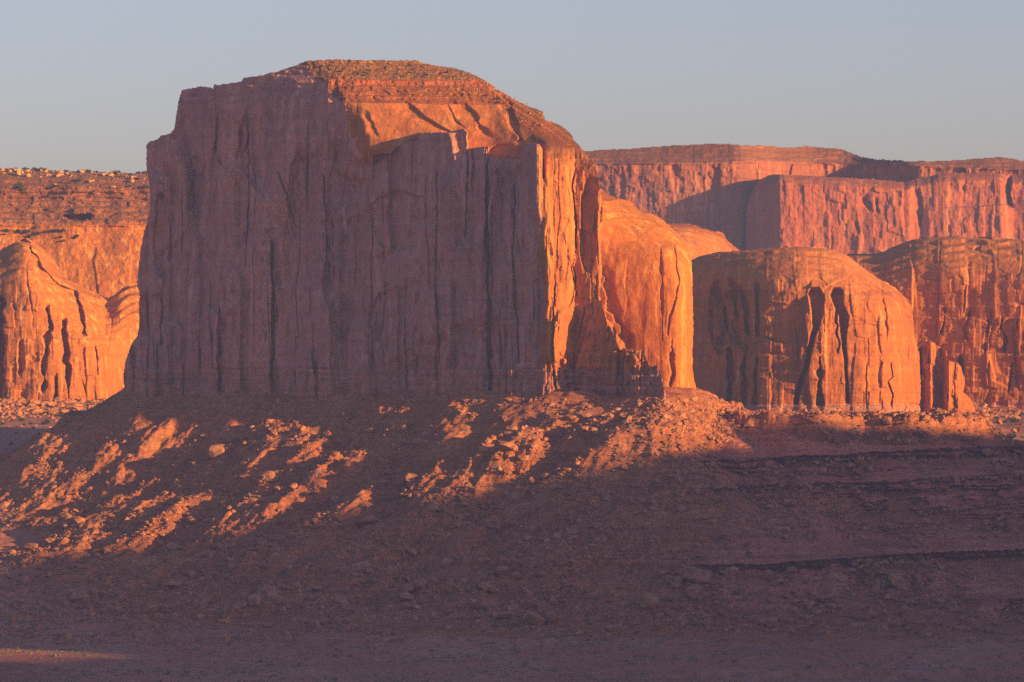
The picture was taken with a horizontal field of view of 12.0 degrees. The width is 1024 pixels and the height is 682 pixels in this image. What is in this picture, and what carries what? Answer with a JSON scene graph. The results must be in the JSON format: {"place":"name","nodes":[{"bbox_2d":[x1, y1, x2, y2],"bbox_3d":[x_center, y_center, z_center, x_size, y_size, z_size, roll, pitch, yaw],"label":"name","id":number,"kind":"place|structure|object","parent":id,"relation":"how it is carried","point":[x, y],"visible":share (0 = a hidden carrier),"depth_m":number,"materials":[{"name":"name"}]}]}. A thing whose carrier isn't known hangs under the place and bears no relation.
{"place":"outdoors","nodes":[
{"label":"outdoors","id":0,"kind":"place"},
{"bbox_2d":[0,387,1023,642],"bbox_3d":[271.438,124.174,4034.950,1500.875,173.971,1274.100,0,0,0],"label":"talus slope","id":1,"kind":"structure","parent":0,"point":[144,457],"depth_m":3893.70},
{"bbox_2d":[23,543,37,549],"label":"boulder","id":2,"kind":"object","parent":1,"relation":"on","point":[28,546],"visible":0.96,"depth_m":4018.19,"materials":[{"name":"brown stone"}]},
{"bbox_2d":[57,537,68,544],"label":"boulder","id":3,"kind":"object","parent":1,"relation":"on","point":[63,540],"visible":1,"depth_m":4010.76,"materials":[{"name":"orange stone"}]},
{"bbox_2d":[70,591,89,601],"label":"boulder","id":4,"kind":"object","parent":1,"relation":"on","point":[79,595],"visible":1,"depth_m":3794.85,"materials":[{"name":"stone"}]},
{"bbox_2d":[102,546,111,553],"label":"boulder","id":5,"kind":"object","parent":1,"relation":"on","point":[106,550],"visible":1,"depth_m":3948.77,"materials":[{"name":"brown stone"}]},
{"bbox_2d":[139,602,164,613],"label":"boulder","id":6,"kind":"object","parent":1,"relation":"on","point":[153,607],"visible":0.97,"depth_m":3685.45,"materials":[{"name":"stone"}]},
{"bbox_2d":[157,578,181,588],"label":"boulder","id":7,"kind":"object","parent":1,"relation":"on","point":[171,583],"visible":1,"depth_m":3815.54,"materials":[{"name":"stone"}]},
{"bbox_2d":[166,542,179,549],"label":"boulder","id":8,"kind":"object","parent":1,"relation":"on","point":[172,545],"visible":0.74,"depth_m":3947.61,"materials":[{"name":"stone"}]},
{"bbox_2d":[183,569,194,576],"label":"boulder","id":9,"kind":"object","parent":1,"relation":"on","point":[189,572],"visible":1,"depth_m":3845.52,"materials":[{"name":"stone"}]},
{"bbox_2d":[183,580,195,587],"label":"boulder","id":10,"kind":"object","parent":1,"relation":"on","point":[190,584],"visible":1,"depth_m":3800.53,"materials":[{"name":"stone"}]},
{"bbox_2d":[188,518,197,523],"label":"boulder","id":11,"kind":"object","parent":1,"relation":"on","point":[192,521],"visible":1,"depth_m":3985.66,"materials":[{"name":"stone"}]},
{"bbox_2d":[197,614,203,619],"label":"boulder","id":12,"kind":"object","parent":1,"relation":"on","point":[200,616],"visible":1,"depth_m":3630.24,"materials":[{"name":"brown stone"}]},
{"bbox_2d":[192,598,210,605],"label":"boulder","id":13,"kind":"object","parent":1,"relation":"on","point":[198,601],"visible":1,"depth_m":3727.67,"materials":[{"name":"brown stone"}]},
{"bbox_2d":[207,445,224,459],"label":"boulder","id":14,"kind":"object","parent":1,"relation":"on","point":[216,451],"visible":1,"depth_m":4117.91,"materials":[{"name":"brown stone"}]},
{"bbox_2d":[218,619,228,623],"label":"boulder","id":15,"kind":"object","parent":1,"relation":"on","point":[223,621],"visible":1,"depth_m":3596.30,"materials":[{"name":"stone"}]},
{"bbox_2d":[234,602,247,609],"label":"boulder","id":16,"kind":"object","parent":1,"relation":"on","point":[239,605],"visible":1,"depth_m":3656.40,"materials":[{"name":"stone"}]},
{"bbox_2d":[246,598,259,607],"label":"boulder","id":17,"kind":"object","parent":1,"relation":"on","point":[254,603],"visible":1,"depth_m":3663.51,"materials":[{"name":"stone"}]},
{"bbox_2d":[248,594,264,601],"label":"boulder","id":18,"kind":"object","parent":1,"relation":"on","point":[252,597],"visible":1,"depth_m":3695.92,"materials":[{"name":"stone"}]},
{"bbox_2d":[256,584,279,595],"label":"boulder","id":19,"kind":"object","parent":1,"relation":"on","point":[269,589],"visible":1,"depth_m":3716.37,"materials":[{"name":"stone"}]},
{"bbox_2d":[283,564,294,571],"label":"boulder","id":20,"kind":"object","parent":1,"relation":"on","point":[289,567],"visible":1,"depth_m":3773.30,"materials":[{"name":"stone"}]},
{"bbox_2d":[289,483,297,488],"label":"boulder","id":21,"kind":"object","parent":1,"relation":"on","point":[293,486],"visible":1,"depth_m":3979.97,"materials":[{"name":"brown stone"}]},
{"bbox_2d":[296,593,306,596],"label":"boulder","id":22,"kind":"object","parent":1,"relation":"on","point":[301,595],"visible":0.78,"depth_m":3707.37,"materials":[{"name":"stone"}]},
{"bbox_2d":[311,585,322,590],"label":"boulder","id":23,"kind":"object","parent":1,"relation":"on","point":[316,587],"visible":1,"depth_m":3719.30,"materials":[{"name":"stone"}]},
{"bbox_2d":[334,595,349,604],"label":"boulder","id":24,"kind":"object","parent":1,"relation":"on","point":[341,599],"visible":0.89,"depth_m":3645.89,"materials":[{"name":"stone"}]},
{"bbox_2d":[352,560,371,570],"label":"boulder","id":25,"kind":"object","parent":1,"relation":"on","point":[358,565],"visible":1,"depth_m":3764.11,"materials":[{"name":"brown stone"}]},
{"bbox_2d":[353,515,378,526],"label":"boulder","id":26,"kind":"object","parent":1,"relation":"on","point":[364,520],"visible":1,"depth_m":3867.46,"materials":[{"name":"stone"}]},
{"bbox_2d":[384,601,400,609],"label":"boulder","id":27,"kind":"object","parent":1,"relation":"on","point":[389,605],"visible":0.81,"depth_m":3617.32,"materials":[{"name":"stone"}]},
{"bbox_2d":[397,480,405,486],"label":"boulder","id":28,"kind":"object","parent":1,"relation":"on","point":[401,483],"visible":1,"depth_m":3924.54,"materials":[{"name":"brown stone"}]},
{"bbox_2d":[399,592,413,601],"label":"boulder","id":29,"kind":"object","parent":1,"relation":"on","point":[405,596],"visible":1,"depth_m":3635.16,"materials":[{"name":"stone"}]},
{"bbox_2d":[123,59,695,400],"bbox_3d":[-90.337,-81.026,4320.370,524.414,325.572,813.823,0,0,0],"label":"sandstone butte","id":30,"kind":"object","parent":1,"relation":"on","point":[304,238],"visible":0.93,"depth_m":4154.38,"materials":[{"name":"brown stone"}]},
{"bbox_2d":[311,61,544,131],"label":"cap stones","id":31,"kind":"object","parent":30,"relation":"on","point":[429,83],"visible":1,"depth_m":4160.37,"materials":[{"name":"brown stone"}]},
{"bbox_2d":[405,473,419,484],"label":"boulder","id":32,"kind":"object","parent":1,"relation":"on","point":[410,477],"visible":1,"depth_m":3911.48,"materials":[{"name":"brown stone"}]},
{"bbox_2d":[404,602,421,609],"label":"boulder","id":33,"kind":"object","parent":1,"relation":"on","point":[411,605],"visible":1,"depth_m":3605.26,"materials":[{"name":"stone"}]},
{"bbox_2d":[408,548,417,555],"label":"boulder","id":34,"kind":"object","parent":1,"relation":"on","point":[412,551],"visible":1,"depth_m":3795.34,"materials":[{"name":"brown stone"}]},
{"bbox_2d":[404,578,428,593],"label":"boulder","id":35,"kind":"object","parent":1,"relation":"on","point":[412,586],"visible":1,"depth_m":3649.91,"materials":[{"name":"stone"}]},
{"bbox_2d":[427,504,440,510],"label":"boulder","id":36,"kind":"object","parent":1,"relation":"on","point":[433,507],"visible":1,"depth_m":3841.37,"materials":[{"name":"stone"}]},
{"bbox_2d":[427,572,442,583],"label":"boulder","id":37,"kind":"object","parent":1,"relation":"on","point":[435,577],"visible":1,"depth_m":3657.47,"materials":[{"name":"stone"}]},
{"bbox_2d":[441,556,455,568],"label":"boulder","id":38,"kind":"object","parent":1,"relation":"on","point":[448,562],"visible":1,"depth_m":3756.47,"materials":[{"name":"stone"}]},
{"bbox_2d":[445,608,458,613],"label":"boulder","id":39,"kind":"object","parent":1,"relation":"on","point":[448,611],"visible":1,"depth_m":3582.09,"materials":[{"name":"stone"}]},
{"bbox_2d":[456,578,467,585],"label":"boulder","id":40,"kind":"object","parent":1,"relation":"on","point":[462,581],"visible":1,"depth_m":3661.34,"materials":[{"name":"brown stone"}]},
{"bbox_2d":[473,614,484,619],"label":"boulder","id":41,"kind":"object","parent":1,"relation":"on","point":[479,616],"visible":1,"depth_m":3549.49,"materials":[{"name":"stone"}]},
{"bbox_2d":[474,580,496,592],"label":"boulder","id":42,"kind":"object","parent":1,"relation":"on","point":[483,585],"visible":1,"depth_m":3635.70,"materials":[{"name":"brown stone"}]},
{"bbox_2d":[475,600,495,610],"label":"boulder","id":43,"kind":"object","parent":1,"relation":"on","point":[485,605],"visible":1,"depth_m":3592.91,"materials":[{"name":"stone"}]},
{"bbox_2d":[493,566,509,574],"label":"boulder","id":44,"kind":"object","parent":1,"relation":"on","point":[500,570],"visible":1,"depth_m":3678.00,"materials":[{"name":"stone"}]},
{"bbox_2d":[498,611,511,619],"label":"boulder","id":45,"kind":"object","parent":1,"relation":"on","point":[504,614],"visible":1,"depth_m":3561.76,"materials":[{"name":"stone"}]},
{"bbox_2d":[503,469,511,473],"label":"boulder","id":46,"kind":"object","parent":1,"relation":"on","point":[507,471],"visible":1,"depth_m":3870.57,"materials":[{"name":"brown stone"}]},
{"bbox_2d":[498,441,517,451],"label":"boulder","id":47,"kind":"object","parent":1,"relation":"on","point":[506,446],"visible":1,"depth_m":3885.64,"materials":[{"name":"brown stone"}]},
{"bbox_2d":[504,520,516,527],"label":"boulder","id":48,"kind":"object","parent":1,"relation":"on","point":[510,523],"visible":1,"depth_m":3796.39,"materials":[{"name":"brown stone"}]},
{"bbox_2d":[0,395,1023,646],"bbox_3d":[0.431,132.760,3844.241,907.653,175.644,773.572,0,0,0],"label":"rubble","id":49,"kind":"object","parent":1,"relation":"on","point":[814,607],"visible":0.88,"depth_m":3801.34,"materials":[{"name":"brown stone"}]},
{"bbox_2d":[261,471,278,481],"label":"boulder","id":50,"kind":"object","parent":49,"relation":"on","point":[271,475],"visible":1,"depth_m":4012.09,"materials":[{"name":"brown stone"}]},
{"bbox_2d":[507,604,518,610],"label":"boulder","id":51,"kind":"object","parent":1,"relation":"on","point":[511,607],"visible":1,"depth_m":3583.31,"materials":[{"name":"stone"}]},
{"bbox_2d":[525,601,536,608],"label":"boulder","id":52,"kind":"object","parent":1,"relation":"on","point":[530,604],"visible":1,"depth_m":3595.15,"materials":[{"name":"stone"}]},
{"bbox_2d":[522,611,544,625],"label":"boulder","id":53,"kind":"object","parent":1,"relation":"on","point":[531,618],"visible":1,"depth_m":3519.43,"materials":[{"name":"stone"}]},
{"bbox_2d":[552,532,560,539],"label":"boulder","id":54,"kind":"object","parent":1,"relation":"on","point":[556,536],"visible":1,"depth_m":3741.67,"materials":[{"name":"stone"}]},
{"bbox_2d":[590,427,600,435],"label":"boulder","id":55,"kind":"object","parent":1,"relation":"on","point":[595,431],"visible":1,"depth_m":3883.56,"materials":[{"name":"brown stone"}]},
{"bbox_2d":[637,593,659,609],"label":"boulder","id":56,"kind":"object","parent":1,"relation":"on","point":[649,601],"visible":1,"depth_m":3572.79,"materials":[{"name":"stone"}]},
{"bbox_2d":[653,612,664,619],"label":"boulder","id":57,"kind":"object","parent":1,"relation":"on","point":[659,615],"visible":1,"depth_m":3556.43,"materials":[{"name":"brown stone"}]},
{"bbox_2d":[663,570,672,575],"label":"boulder","id":58,"kind":"object","parent":1,"relation":"on","point":[669,572],"visible":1,"depth_m":3640.70,"materials":[{"name":"stone"}]},
{"bbox_2d":[683,566,710,584],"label":"boulder","id":59,"kind":"object","parent":1,"relation":"on","point":[696,575],"visible":1,"depth_m":3608.23,"materials":[{"name":"brown stone"}]},
{"bbox_2d":[726,566,737,572],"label":"boulder","id":60,"kind":"object","parent":1,"relation":"on","point":[732,569],"visible":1,"depth_m":3653.27,"materials":[{"name":"stone"}]},
{"bbox_2d":[756,621,766,625],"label":"boulder","id":61,"kind":"object","parent":1,"relation":"on","point":[762,623],"visible":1,"depth_m":3503.51,"materials":[{"name":"stone"}]},
{"bbox_2d":[783,498,794,504],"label":"boulder","id":62,"kind":"object","parent":1,"relation":"on","point":[790,501],"visible":1,"depth_m":3798.07,"materials":[{"name":"brown stone"}]},
{"bbox_2d":[791,599,801,603],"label":"boulder","id":63,"kind":"object","parent":1,"relation":"on","point":[793,601],"visible":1,"depth_m":3589.07,"materials":[{"name":"brown stone"}]},
{"bbox_2d":[802,599,808,604],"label":"boulder","id":64,"kind":"object","parent":1,"relation":"on","point":[805,601],"visible":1,"depth_m":3591.48,"materials":[{"name":"stone"}]},
{"bbox_2d":[846,568,855,572],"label":"boulder","id":65,"kind":"object","parent":1,"relation":"on","point":[850,570],"visible":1,"depth_m":3686.30,"materials":[{"name":"stone"}]},
{"bbox_2d":[885,430,892,435],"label":"boulder","id":66,"kind":"object","parent":1,"relation":"on","point":[888,432],"visible":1,"depth_m":3955.19,"materials":[{"name":"brown stone"}]},
{"bbox_2d":[912,573,927,582],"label":"boulder","id":67,"kind":"object","parent":1,"relation":"on","point":[918,576],"visible":1,"depth_m":3690.29,"materials":[{"name":"brown stone"}]},
{"bbox_2d":[0,403,1023,681],"bbox_3d":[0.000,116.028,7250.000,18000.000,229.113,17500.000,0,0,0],"label":"ground","id":68,"kind":"structure","parent":0,"point":[318,661],"depth_m":3338.71,"materials":[{"name":"red soil"}]},
{"bbox_2d":[0,396,106,432],"bbox_3d":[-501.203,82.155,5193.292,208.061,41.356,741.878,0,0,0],"label":"foot rubble","id":69,"kind":"object","parent":68,"relation":"on","point":[56,404],"visible":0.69,"depth_m":5473.12,"materials":[{"name":"orange stone"}]},
{"bbox_2d":[56,410,63,416],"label":"shrub","id":70,"kind":"object","parent":68,"relation":"on","point":[60,413],"visible":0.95,"depth_m":5290.90,"materials":[{"name":"green plant"}]},
{"bbox_2d":[0,168,150,401],"bbox_3d":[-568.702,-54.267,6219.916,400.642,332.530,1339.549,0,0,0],"label":"stepped mesa","id":71,"kind":"structure","parent":68,"relation":"on","point":[69,317],"depth_m":5658.54,"materials":[{"name":"orange stone"}]},
{"bbox_2d":[0,167,144,189],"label":"rim blocks","id":72,"kind":"structure","parent":71,"relation":"on","point":[60,172],"depth_m":6146.65,"materials":[{"name":"brown stone"}]},
{"bbox_2d":[0,418,1023,681],"bbox_3d":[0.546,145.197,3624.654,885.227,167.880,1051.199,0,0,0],"label":"small rocks","id":73,"kind":"object","parent":68,"relation":"on","point":[242,672],"visible":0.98,"depth_m":3415.37,"materials":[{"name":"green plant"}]},
{"bbox_2d":[584,144,1023,254],"bbox_3d":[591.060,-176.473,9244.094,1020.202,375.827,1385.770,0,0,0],"label":"mesa","id":74,"kind":"structure","parent":68,"relation":"on","point":[748,197],"depth_m":8646.81,"materials":[{"name":"brown stone"}]},
{"bbox_2d":[691,247,922,412],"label":"domed butte","id":75,"kind":"object","parent":68,"relation":"on","point":[798,329],"visible":0.7,"depth_m":5223.21,"materials":[{"name":"orange stone"}]},
{"bbox_2d":[846,236,1023,408],"bbox_3d":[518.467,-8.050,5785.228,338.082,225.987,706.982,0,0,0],"label":"domed mesa","id":76,"kind":"structure","parent":68,"relation":"on","point":[964,296],"depth_m":5496.39,"materials":[{"name":"stone"}]},
{"bbox_2d":[918,341,975,412],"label":"rock fins","id":77,"kind":"object","parent":68,"relation":"on","point":[942,378],"visible":0.59,"depth_m":5257.03,"materials":[{"name":"brown stone"}]},
{"bbox_2d":[920,403,1023,431],"bbox_3d":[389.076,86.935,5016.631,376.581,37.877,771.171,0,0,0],"label":"fallen blocks","id":78,"kind":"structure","parent":68,"relation":"on","point":[1009,410],"depth_m":5346.01,"materials":[{"name":"orange stone"}]},
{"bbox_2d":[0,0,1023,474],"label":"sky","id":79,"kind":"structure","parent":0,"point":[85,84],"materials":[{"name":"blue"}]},
{"bbox_2d":[666,223,739,259],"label":"slickrock knoll","id":80,"kind":"structure","parent":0,"point":[702,241],"depth_m":5585.33,"materials":[{"name":"orange stone"}]},
{"bbox_2d":[681,416,1023,622],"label":"hillside","id":81,"kind":"structure","parent":0,"point":[957,543],"depth_m":3791.31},
{"bbox_2d":[686,583,702,596],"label":"boulder","id":82,"kind":"object","parent":81,"relation":"on","point":[696,589],"visible":1,"depth_m":3594.99,"materials":[{"name":"brown stone"}]},
{"bbox_2d":[735,586,744,594],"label":"boulder","id":83,"kind":"object","parent":81,"relation":"on","point":[739,590],"visible":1,"depth_m":3603.22,"materials":[{"name":"brown stone"}]},
{"bbox_2d":[771,574,784,583],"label":"boulder","id":84,"kind":"object","parent":81,"relation":"on","point":[779,577],"visible":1,"depth_m":3639.21,"materials":[{"name":"stone"}]},
{"bbox_2d":[790,585,799,593],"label":"boulder","id":85,"kind":"object","parent":81,"relation":"on","point":[794,589],"visible":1,"depth_m":3614.70,"materials":[{"name":"brown stone"}]},
{"bbox_2d":[810,528,816,533],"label":"boulder","id":86,"kind":"object","parent":81,"relation":"on","point":[814,530],"visible":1,"depth_m":3741.45,"materials":[{"name":"stone"}]},
{"bbox_2d":[815,594,829,603],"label":"boulder","id":87,"kind":"object","parent":81,"relation":"on","point":[819,597],"visible":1,"depth_m":3608.80,"materials":[{"name":"stone"}]},
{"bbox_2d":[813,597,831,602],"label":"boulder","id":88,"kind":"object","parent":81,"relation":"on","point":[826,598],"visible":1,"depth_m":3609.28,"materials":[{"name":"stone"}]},
{"bbox_2d":[850,486,860,496],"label":"boulder","id":89,"kind":"object","parent":81,"relation":"on","point":[855,491],"visible":1,"depth_m":3853.82,"materials":[{"name":"brown stone"}]},
{"bbox_2d":[883,580,891,586],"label":"boulder","id":90,"kind":"object","parent":81,"relation":"on","point":[887,583],"visible":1,"depth_m":3668.99,"materials":[{"name":"brown stone"}]},
{"bbox_2d":[886,570,901,575],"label":"boulder","id":91,"kind":"object","parent":81,"relation":"on","point":[893,571],"visible":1,"depth_m":3694.47,"materials":[{"name":"stone"}]},
{"bbox_2d":[888,573,911,590],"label":"boulder","id":92,"kind":"object","parent":81,"relation":"on","point":[900,583],"visible":1,"depth_m":3666.86,"materials":[{"name":"stone"}]},
{"bbox_2d":[892,620,907,626],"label":"boulder","id":93,"kind":"object","parent":81,"relation":"on","point":[903,623],"visible":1,"depth_m":3509.39,"materials":[{"name":"brown stone"}]},
{"bbox_2d":[902,599,916,605],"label":"boulder","id":94,"kind":"object","parent":81,"relation":"on","point":[911,601],"visible":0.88,"depth_m":3638.08,"materials":[{"name":"brown stone"}]}
]}

